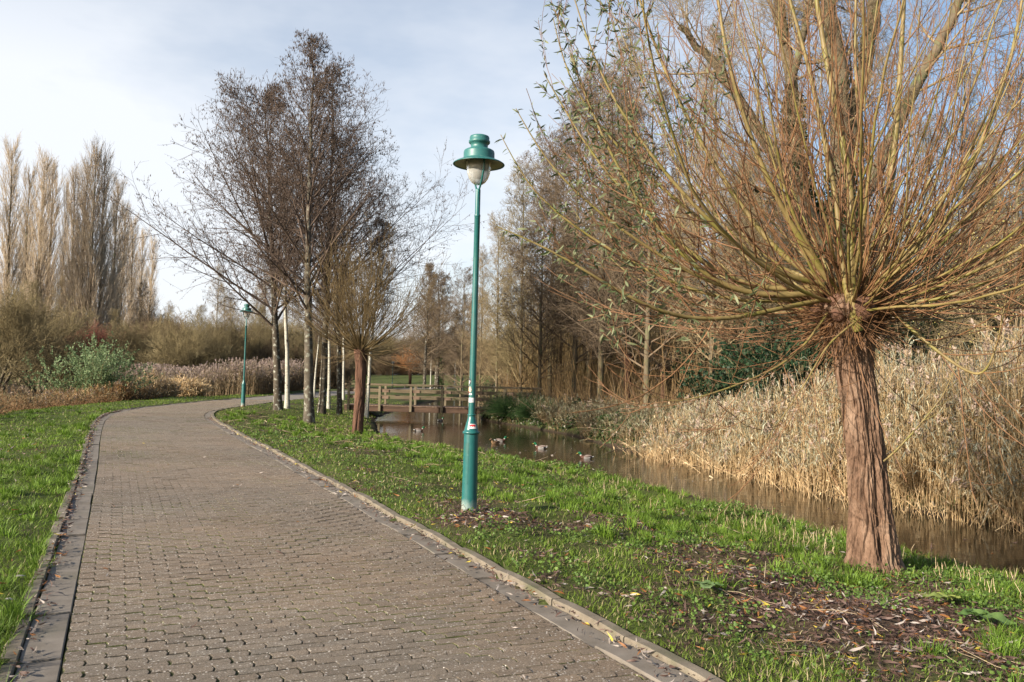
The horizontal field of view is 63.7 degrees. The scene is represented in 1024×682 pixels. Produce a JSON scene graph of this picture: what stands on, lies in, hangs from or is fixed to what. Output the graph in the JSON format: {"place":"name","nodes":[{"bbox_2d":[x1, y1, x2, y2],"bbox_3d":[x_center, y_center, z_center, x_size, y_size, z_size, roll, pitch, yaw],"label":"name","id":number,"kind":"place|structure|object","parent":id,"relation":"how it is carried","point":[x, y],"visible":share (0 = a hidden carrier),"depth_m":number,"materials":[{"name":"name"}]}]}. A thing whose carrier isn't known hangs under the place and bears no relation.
{"place":"outdoors","nodes":[
{"label":"outdoors","id":0,"kind":"place"},
{"bbox_2d":[59,399,652,681],"bbox_3d":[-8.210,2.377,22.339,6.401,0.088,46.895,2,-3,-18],"label":"path","id":1,"kind":"structure","parent":0,"point":[196,474],"depth_m":6.00,"materials":[{"name":"brick"}]},
{"bbox_2d":[245,386,494,400],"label":"path","id":2,"kind":"structure","parent":0,"point":[296,396],"depth_m":52.33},
{"bbox_2d":[0,374,1023,681],"bbox_3d":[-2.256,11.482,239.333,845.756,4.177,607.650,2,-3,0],"label":"ground","id":3,"kind":"structure","parent":0,"point":[596,548],"depth_m":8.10,"materials":[{"name":"green plant"}]},
{"bbox_2d":[0,131,30,385],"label":"poplar tree","id":4,"kind":"object","parent":3,"relation":"on","point":[10,241],"visible":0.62,"depth_m":86.19,"materials":[{"name":"beige plant"}]},
{"bbox_2d":[1,158,44,381],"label":"poplar tree","id":5,"kind":"object","parent":3,"relation":"on","point":[29,188],"visible":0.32,"depth_m":98.38,"materials":[{"name":"beige plant"}]},
{"bbox_2d":[5,278,50,391],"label":"woodland tree","id":6,"kind":"object","parent":3,"relation":"on","point":[31,286],"visible":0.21,"depth_m":72.07,"materials":[{"name":"brown plant"}]},
{"bbox_2d":[17,144,61,385],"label":"poplar tree","id":7,"kind":"object","parent":3,"relation":"on","point":[38,268],"visible":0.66,"depth_m":90.53,"materials":[{"name":"beige plant"}]},
{"bbox_2d":[0,280,78,393],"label":"scrub tree","id":8,"kind":"object","parent":3,"relation":"on","point":[11,340],"visible":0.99,"depth_m":57.15,"materials":[{"name":"brown plant"}]},
{"bbox_2d":[20,152,70,323],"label":"poplar tree","id":9,"kind":"object","parent":3,"relation":"on","point":[53,236],"visible":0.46,"depth_m":93.61,"materials":[{"name":"beige plant"}]},
{"bbox_2d":[0,292,113,393],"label":"scrub tree","id":10,"kind":"object","parent":3,"relation":"on","point":[72,328],"visible":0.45,"depth_m":70.76,"materials":[{"name":"brown plant"}]},
{"bbox_2d":[45,274,71,391],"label":"woodland tree","id":11,"kind":"object","parent":3,"relation":"on","point":[60,284],"visible":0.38,"depth_m":76.17,"materials":[{"name":"brown plant"}]},
{"bbox_2d":[55,172,72,323],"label":"poplar tree","id":12,"kind":"object","parent":3,"relation":"on","point":[64,208],"visible":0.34,"depth_m":100.55,"materials":[{"name":"brown plant"}]},
{"bbox_2d":[52,160,89,385],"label":"poplar tree","id":13,"kind":"object","parent":3,"relation":"on","point":[66,249],"visible":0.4,"depth_m":96.12,"materials":[{"name":"brown plant"}]},
{"bbox_2d":[57,148,98,383],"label":"poplar tree","id":14,"kind":"object","parent":3,"relation":"on","point":[76,266],"visible":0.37,"depth_m":92.03,"materials":[{"name":"brown plant"}]},
{"bbox_2d":[37,379,139,405],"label":"dead stalks","id":15,"kind":"object","parent":3,"relation":"on","point":[120,388],"visible":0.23,"depth_m":40.54,"materials":[{"name":"brown plant"}]},
{"bbox_2d":[66,131,115,331],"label":"poplar tree","id":16,"kind":"object","parent":3,"relation":"on","point":[88,291],"visible":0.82,"depth_m":90.26,"materials":[{"name":"brown plant"}]},
{"bbox_2d":[0,381,182,414],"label":"rough growth","id":17,"kind":"object","parent":3,"relation":"on","point":[12,402],"visible":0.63,"depth_m":33.71,"materials":[{"name":"brown plant"}]},
{"bbox_2d":[22,331,162,394],"bbox_3d":[-21.118,1.498,41.851,5.926,4.250,6.250,2,-3,0],"label":"willow bush","id":18,"kind":"object","parent":3,"relation":"on","point":[96,372],"visible":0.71,"depth_m":41.13,"materials":[{"name":"green plant"}]},
{"bbox_2d":[60,319,130,385],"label":"scrub tree","id":19,"kind":"object","parent":3,"relation":"on","point":[99,337],"visible":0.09,"depth_m":78.97,"materials":[{"name":"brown plant"}]},
{"bbox_2d":[72,144,128,332],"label":"poplar tree","id":20,"kind":"object","parent":3,"relation":"on","point":[104,274],"visible":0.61,"depth_m":91.35,"materials":[{"name":"brown plant"}]},
{"bbox_2d":[97,172,138,330],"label":"poplar tree","id":21,"kind":"object","parent":3,"relation":"on","point":[116,247],"visible":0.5,"depth_m":96.58,"materials":[{"name":"brown plant"}]},
{"bbox_2d":[105,200,141,325],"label":"poplar tree","id":22,"kind":"object","parent":3,"relation":"on","point":[126,282],"visible":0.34,"depth_m":108.54,"materials":[{"name":"brown plant"}]},
{"bbox_2d":[123,215,144,326],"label":"poplar tree","id":23,"kind":"object","parent":3,"relation":"on","point":[134,275],"visible":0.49,"depth_m":118.16,"materials":[{"name":"brown plant"}]},
{"bbox_2d":[103,311,172,373],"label":"scrub tree","id":24,"kind":"object","parent":3,"relation":"on","point":[123,342],"visible":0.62,"depth_m":73.97,"materials":[{"name":"brown plant"}]},
{"bbox_2d":[124,282,158,323],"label":"woodland tree","id":25,"kind":"object","parent":3,"relation":"on","point":[142,291],"visible":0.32,"depth_m":118.67,"materials":[{"name":"brown plant"}]},
{"bbox_2d":[128,225,161,320],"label":"poplar tree","id":26,"kind":"object","parent":3,"relation":"on","point":[142,278],"visible":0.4,"depth_m":130.31,"materials":[{"name":"brown plant"}]},
{"bbox_2d":[144,232,163,320],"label":"poplar tree","id":27,"kind":"object","parent":3,"relation":"on","point":[151,280],"visible":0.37,"depth_m":138.59,"materials":[{"name":"brown plant"}]},
{"bbox_2d":[130,368,188,400],"bbox_3d":[-20.169,2.637,45.925,4.101,2.306,3.877,2,-3,0],"label":"pampas clump","id":28,"kind":"object","parent":3,"relation":"on","point":[171,387],"visible":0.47,"depth_m":45.37,"materials":[{"name":"beige plant"}]},
{"bbox_2d":[114,311,218,374],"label":"thicket","id":29,"kind":"object","parent":3,"relation":"on","point":[154,320],"visible":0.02,"depth_m":83.70,"materials":[{"name":"brown plant"}]},
{"bbox_2d":[0,390,345,681],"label":"kerb","id":30,"kind":"structure","parent":3,"relation":"on","point":[13,645],"depth_m":5.90,"materials":[{"name":"concrete"}]},
{"bbox_2d":[12,390,346,681],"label":"path edging","id":31,"kind":"object","parent":3,"relation":"on","point":[44,660],"visible":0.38,"depth_m":5.77,"materials":[{"name":"concrete"}]},
{"bbox_2d":[128,304,237,372],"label":"scrub tree","id":32,"kind":"object","parent":3,"relation":"on","point":[183,351],"visible":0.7,"depth_m":70.47,"materials":[{"name":"brown plant"}]},
{"bbox_2d":[168,371,215,396],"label":"pampas clump","id":33,"kind":"object","parent":3,"relation":"on","point":[196,388],"visible":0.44,"depth_m":49.48,"materials":[{"name":"beige plant"}]},
{"bbox_2d":[110,356,303,396],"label":"reeds","id":34,"kind":"object","parent":3,"relation":"on","point":[225,380],"visible":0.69,"depth_m":55.43,"materials":[{"name":"beige plant"}]},
{"bbox_2d":[204,260,229,329],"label":"woodland tree","id":35,"kind":"object","parent":3,"relation":"on","point":[218,297],"visible":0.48,"depth_m":149.91,"materials":[{"name":"brown plant"}]},
{"bbox_2d":[186,303,260,370],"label":"scrub tree","id":36,"kind":"object","parent":3,"relation":"on","point":[229,333],"visible":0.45,"depth_m":79.31,"materials":[{"name":"brown plant"}]},
{"bbox_2d":[70,67,400,410],"bbox_3d":[-10.074,-4.101,35.353,9.805,14.676,13.370,0,-3,34],"label":"alder tree","id":37,"kind":"object","parent":3,"relation":"on","point":[277,389],"visible":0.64,"depth_m":33.95,"materials":[{"name":"brown plant"}]},
{"bbox_2d":[211,316,271,365],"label":"scrub tree","id":38,"kind":"object","parent":3,"relation":"on","point":[250,346],"visible":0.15,"depth_m":83.60,"materials":[{"name":"brown plant"}]},
{"bbox_2d":[239,304,252,406],"bbox_3d":[-11.570,0.703,35.709,0.614,4.641,0.614,2,-3,-19],"label":"street lamp","id":39,"kind":"object","parent":3,"relation":"on","point":[243,384],"visible":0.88,"depth_m":35.66,"materials":[{"name":"teal metal"}]},
{"bbox_2d":[246,306,272,366],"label":"woodland tree","id":40,"kind":"object","parent":3,"relation":"on","point":[265,333],"visible":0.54,"depth_m":83.87,"materials":[{"name":"brown plant"}]},
{"bbox_2d":[229,296,302,345],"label":"scrub tree","id":41,"kind":"object","parent":3,"relation":"on","point":[280,326],"visible":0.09,"depth_m":89.93,"materials":[{"name":"brown plant"}]},
{"bbox_2d":[260,166,304,408],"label":"birch tree","id":42,"kind":"object","parent":3,"relation":"on","point":[287,389],"visible":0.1,"depth_m":38.43,"materials":[{"name":"white plant"}]},
{"bbox_2d":[235,334,333,388],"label":"thicket","id":43,"kind":"object","parent":3,"relation":"on","point":[261,354],"visible":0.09,"depth_m":83.10,"materials":[{"name":"brown plant"}]},
{"bbox_2d":[171,29,408,423],"bbox_3d":[-7.623,-4.225,30.879,9.297,15.042,7.335,4,-3,-40],"label":"alder tree","id":44,"kind":"object","parent":3,"relation":"on","point":[308,414],"visible":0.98,"depth_m":30.47,"materials":[{"name":"brown plant"}]},
{"bbox_2d":[259,322,331,375],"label":"scrub tree","id":45,"kind":"object","parent":3,"relation":"on","point":[300,342],"visible":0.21,"depth_m":83.88,"materials":[{"name":"brown plant"}]},
{"bbox_2d":[280,343,366,389],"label":"thicket","id":46,"kind":"object","parent":3,"relation":"on","point":[334,374],"visible":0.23,"depth_m":83.88,"materials":[{"name":"brown plant"}]},
{"bbox_2d":[214,61,437,413],"bbox_3d":[-8.669,-4.701,38.186,9.114,16.633,9.199,-1,-3,42],"label":"alder tree","id":47,"kind":"object","parent":3,"relation":"on","point":[321,408],"visible":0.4,"depth_m":37.88,"materials":[{"name":"brown plant"}]},
{"bbox_2d":[311,230,345,408],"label":"birch tree","id":48,"kind":"object","parent":3,"relation":"on","point":[328,406],"visible":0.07,"depth_m":42.81,"materials":[{"name":"brown plant"}]},
{"bbox_2d":[280,315,380,386],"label":"scrub tree","id":49,"kind":"object","parent":3,"relation":"on","point":[349,351],"visible":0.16,"depth_m":94.16,"materials":[{"name":"brown plant"}]},
{"bbox_2d":[210,121,489,414],"bbox_3d":[-7.545,-3.325,38.971,12.340,14.222,11.520,2,-3,-10],"label":"alder tree","id":50,"kind":"object","parent":3,"relation":"on","point":[339,409],"visible":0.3,"depth_m":38.37,"materials":[{"name":"brown plant"}]},
{"bbox_2d":[257,210,459,433],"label":"pollard willow","id":51,"kind":"object","parent":3,"relation":"on","point":[358,347],"visible":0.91,"depth_m":27.39,"materials":[{"name":"brown plant"}]},
{"bbox_2d":[355,216,397,417],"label":"birch tree","id":52,"kind":"object","parent":3,"relation":"on","point":[366,413],"visible":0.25,"depth_m":40.96,"materials":[{"name":"brown plant"}]},
{"bbox_2d":[367,354,406,374],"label":"thicket","id":53,"kind":"object","parent":3,"relation":"on","point":[387,368],"visible":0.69,"depth_m":172.29,"materials":[{"name":"brown plant"}]},
{"bbox_2d":[393,262,459,387],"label":"lawn tree","id":54,"kind":"object","parent":3,"relation":"on","point":[432,318],"visible":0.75,"depth_m":91.98,"materials":[{"name":"brown plant"}]},
{"bbox_2d":[400,271,482,388],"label":"lawn tree","id":55,"kind":"object","parent":3,"relation":"on","point":[442,281],"visible":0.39,"depth_m":97.60,"materials":[{"name":"brown plant"}]},
{"bbox_2d":[344,383,541,413],"bbox_3d":[-3.648,3.120,44.401,10.468,1.458,1.960,1,-3,1],"label":"footbridge","id":56,"kind":"object","parent":3,"relation":"on","point":[384,407],"visible":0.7,"depth_m":43.57,"materials":[{"name":"brown wood"}]},
{"bbox_2d":[204,406,697,681],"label":"path edging","id":57,"kind":"object","parent":3,"relation":"on","point":[623,655],"visible":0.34,"depth_m":5.97,"materials":[{"name":"concrete"}]},
{"bbox_2d":[428,262,494,404],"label":"woodland tree","id":58,"kind":"object","parent":3,"relation":"on","point":[464,296],"visible":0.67,"depth_m":66.11,"materials":[{"name":"brown plant"}]},
{"bbox_2d":[211,393,724,681],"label":"kerb","id":59,"kind":"structure","parent":3,"relation":"on","point":[667,657],"depth_m":6.12,"materials":[{"name":"concrete"}]},
{"bbox_2d":[454,243,501,406],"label":"woodland tree","id":60,"kind":"object","parent":3,"relation":"on","point":[482,309],"visible":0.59,"depth_m":62.00,"materials":[{"name":"brown plant"}]},
{"bbox_2d":[453,134,504,512],"bbox_3d":[-0.445,-0.118,9.673,0.614,4.641,0.614,2,-3,0],"label":"street lamp","id":61,"kind":"object","parent":3,"relation":"on","point":[478,162],"visible":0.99,"depth_m":9.62,"materials":[{"name":"teal metal"}]},
{"bbox_2d":[469,212,530,396],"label":"woodland tree","id":62,"kind":"object","parent":3,"relation":"on","point":[500,285],"visible":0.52,"depth_m":55.06,"materials":[{"name":"brown plant"}]},
{"bbox_2d":[0,408,1023,681],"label":"fallen leaves","id":63,"kind":"object","parent":3,"relation":"on","point":[802,606],"visible":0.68,"depth_m":6.40,"materials":[{"name":"brown plant"}]},
{"bbox_2d":[479,389,547,418],"bbox_3d":[0.267,3.174,41.422,4.038,1.528,4.074,3,-3,-34],"label":"sedge tussock","id":64,"kind":"object","parent":3,"relation":"on","point":[499,409],"visible":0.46,"depth_m":40.80,"materials":[{"name":"green plant"}]},
{"bbox_2d":[478,161,563,390],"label":"woodland tree","id":65,"kind":"object","parent":3,"relation":"on","point":[515,224],"visible":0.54,"depth_m":52.09,"materials":[{"name":"brown plant"}]},
{"bbox_2d":[507,398,555,418],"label":"sedge tussock","id":66,"kind":"object","parent":3,"relation":"on","point":[522,411],"visible":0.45,"depth_m":38.99,"materials":[{"name":"green plant"}]},
{"bbox_2d":[485,185,613,396],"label":"woodland tree","id":67,"kind":"object","parent":3,"relation":"on","point":[540,337],"visible":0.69,"depth_m":46.73,"materials":[{"name":"brown plant"}]},
{"bbox_2d":[498,126,607,396],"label":"woodland tree","id":68,"kind":"object","parent":3,"relation":"on","point":[550,259],"visible":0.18,"depth_m":52.85,"materials":[{"name":"brown plant"}]},
{"bbox_2d":[481,395,682,455],"bbox_3d":[5.210,3.294,35.174,8.840,1.572,26.062,2,-3,-13],"label":"ivy ground cover","id":69,"kind":"object","parent":3,"relation":"on","point":[534,419],"visible":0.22,"depth_m":31.45,"materials":[{"name":"green plant"}]},
{"bbox_2d":[529,346,637,398],"bbox_3d":[4.748,2.576,57.261,8.346,5.312,8.238,2,-3,-19],"label":"thicket","id":70,"kind":"object","parent":3,"relation":"on","point":[596,373],"visible":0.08,"depth_m":55.56,"materials":[{"name":"brown plant"}]},
{"bbox_2d":[492,73,681,399],"bbox_3d":[3.652,-5.699,46.677,9.731,19.626,8.803,3,-3,-24],"label":"woodland tree","id":71,"kind":"object","parent":3,"relation":"on","point":[576,357],"visible":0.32,"depth_m":46.62,"materials":[{"name":"brown plant"}]},
{"bbox_2d":[504,55,705,398],"bbox_3d":[5.235,-6.988,51.645,11.282,22.754,10.207,4,-3,-43],"label":"woodland tree","id":72,"kind":"object","parent":3,"relation":"on","point":[543,162],"visible":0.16,"depth_m":51.43,"materials":[{"name":"brown plant"}]},
{"bbox_2d":[531,56,686,402],"bbox_3d":[4.990,-5.204,40.001,8.166,18.204,9.026,2,-3,-5],"label":"woodland tree","id":73,"kind":"object","parent":3,"relation":"on","point":[601,365],"visible":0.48,"depth_m":40.16,"materials":[{"name":"brown plant"}]},
{"bbox_2d":[215,411,1023,675],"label":"straw litter","id":74,"kind":"object","parent":3,"relation":"on","point":[825,544],"visible":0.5,"depth_m":9.07,"materials":[{"name":"beige plant"}]},
{"bbox_2d":[595,235,657,388],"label":"woodland tree","id":75,"kind":"object","parent":3,"relation":"on","point":[633,332],"visible":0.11,"depth_m":52.15,"materials":[{"name":"brown plant"}]},
{"bbox_2d":[619,342,639,406],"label":"pollard willow","id":76,"kind":"object","parent":3,"relation":"on","point":[629,354],"visible":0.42,"depth_m":39.84,"materials":[{"name":"brown plant"}]},
{"bbox_2d":[577,7,689,400],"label":"woodland tree","id":77,"kind":"object","parent":3,"relation":"on","point":[623,45],"visible":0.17,"depth_m":46.01,"materials":[{"name":"brown plant"}]},
{"bbox_2d":[479,390,806,464],"bbox_3d":[3.943,3.145,33.909,5.269,1.988,26.817,2,-3,-17],"label":"rough bank growth","id":78,"kind":"object","parent":3,"relation":"on","point":[652,412],"visible":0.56,"depth_m":32.38,"materials":[{"name":"brown plant"}]},
{"bbox_2d":[556,58,735,406],"bbox_3d":[6.519,-4.359,36.426,8.109,16.355,7.336,0,-3,36],"label":"woodland tree","id":79,"kind":"object","parent":3,"relation":"on","point":[646,367],"visible":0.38,"depth_m":36.24,"materials":[{"name":"brown plant"}]},
{"bbox_2d":[635,155,707,385],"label":"woodland tree","id":80,"kind":"object","parent":3,"relation":"on","point":[667,309],"visible":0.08,"depth_m":55.13,"materials":[{"name":"brown plant"}]},
{"bbox_2d":[653,333,734,395],"bbox_3d":[12.500,2.391,55.936,8.593,6.311,8.482,-1,-3,39],"label":"thicket","id":81,"kind":"object","parent":3,"relation":"on","point":[688,363],"visible":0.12,"depth_m":53.93,"materials":[{"name":"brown plant"}]},
{"bbox_2d":[642,0,785,392],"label":"woodland tree","id":82,"kind":"object","parent":3,"relation":"on","point":[712,354],"visible":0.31,"depth_m":32.06,"materials":[{"name":"brown plant"}]},
{"bbox_2d":[459,282,1004,449],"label":"undergrowth","id":83,"kind":"object","parent":3,"relation":"on","point":[587,388],"visible":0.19,"depth_m":44.80,"materials":[{"name":"brown plant"}]},
{"bbox_2d":[661,336,810,409],"bbox_3d":[8.052,1.551,28.959,4.870,3.523,5.652,1,-3,21],"label":"evergreen bush","id":84,"kind":"object","parent":3,"relation":"on","point":[700,387],"visible":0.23,"depth_m":28.02,"materials":[{"name":"green plant"}]},
{"bbox_2d":[689,144,785,374],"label":"woodland tree","id":85,"kind":"object","parent":3,"relation":"on","point":[742,278],"visible":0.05,"depth_m":46.36,"materials":[{"name":"brown plant"}]},
{"bbox_2d":[490,0,1023,575],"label":"pollard willow","id":86,"kind":"object","parent":3,"relation":"on","point":[848,314],"visible":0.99,"depth_m":8.56,"materials":[{"name":"brown plant"}]},
{"bbox_2d":[709,114,804,366],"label":"woodland tree","id":87,"kind":"object","parent":3,"relation":"on","point":[777,134],"visible":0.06,"depth_m":48.23,"materials":[{"name":"brown plant"}]},
{"bbox_2d":[715,170,801,360],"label":"woodland tree","id":88,"kind":"object","parent":3,"relation":"on","point":[765,329],"visible":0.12,"depth_m":42.04,"materials":[{"name":"brown plant"}]},
{"bbox_2d":[595,0,1023,381],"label":"tree","id":89,"kind":"object","parent":3,"relation":"on","point":[715,63],"visible":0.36,"depth_m":26.82,"materials":[{"name":"brown plant"}]},
{"bbox_2d":[610,402,1023,533],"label":"broken reeds","id":90,"kind":"object","parent":3,"relation":"on","point":[673,460],"visible":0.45,"depth_m":17.65,"materials":[{"name":"beige plant"}]},
{"bbox_2d":[711,313,925,410],"bbox_3d":[8.935,0.849,24.991,6.543,4.584,5.487,2,-3,0],"label":"evergreen bush","id":91,"kind":"object","parent":3,"relation":"on","point":[802,365],"visible":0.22,"depth_m":24.31,"materials":[{"name":"green plant"}]},
{"bbox_2d":[631,308,1023,532],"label":"reeds","id":92,"kind":"object","parent":3,"relation":"on","point":[942,432],"visible":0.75,"depth_m":16.34,"materials":[{"name":"beige plant"}]},
{"bbox_2d":[857,157,928,372],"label":"woodland tree","id":93,"kind":"object","parent":3,"relation":"on","point":[889,264],"visible":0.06,"depth_m":39.58,"materials":[{"name":"brown plant"}]},
{"bbox_2d":[885,113,972,362],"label":"woodland tree","id":94,"kind":"object","parent":3,"relation":"on","point":[924,152],"visible":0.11,"depth_m":45.49,"materials":[{"name":"brown plant"}]},
{"bbox_2d":[871,207,1023,374],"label":"evergreen bush","id":95,"kind":"object","parent":3,"relation":"on","point":[909,333],"visible":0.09,"depth_m":40.51,"materials":[{"name":"green plant"}]},
{"bbox_2d":[899,51,1023,389],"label":"yellow leaved tree","id":96,"kind":"object","parent":3,"relation":"on","point":[1014,265],"visible":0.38,"depth_m":27.29,"materials":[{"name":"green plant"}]},
{"bbox_2d":[906,162,1023,376],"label":"woodland tree","id":97,"kind":"object","parent":3,"relation":"on","point":[984,233],"visible":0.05,"depth_m":40.21,"materials":[{"name":"brown plant"}]},
{"bbox_2d":[910,42,1023,372],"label":"woodland tree","id":98,"kind":"object","parent":3,"relation":"on","point":[959,142],"visible":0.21,"depth_m":34.13,"materials":[{"name":"brown plant"}]},
{"bbox_2d":[947,127,1022,328],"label":"woodland tree","id":99,"kind":"object","parent":3,"relation":"on","point":[998,156],"visible":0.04,"depth_m":47.49,"materials":[{"name":"brown plant"}]},
{"bbox_2d":[958,607,1015,626],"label":"broad leaved plant","id":100,"kind":"object","parent":3,"relation":"on","point":[999,616],"visible":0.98,"depth_m":6.49,"materials":[{"name":"green plant"}]},
{"bbox_2d":[969,65,1023,349],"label":"woodland tree","id":101,"kind":"object","parent":3,"relation":"on","point":[1010,245],"visible":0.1,"depth_m":37.03,"materials":[{"name":"brown plant"}]},
{"bbox_2d":[0,0,1023,374],"label":"sky","id":102,"kind":"structure","parent":0,"point":[126,72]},
{"bbox_2d":[374,396,1023,576],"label":"water","id":103,"kind":"structure","parent":0,"point":[985,546],"depth_m":18.91,"materials":[{"name":"brown liquid"}]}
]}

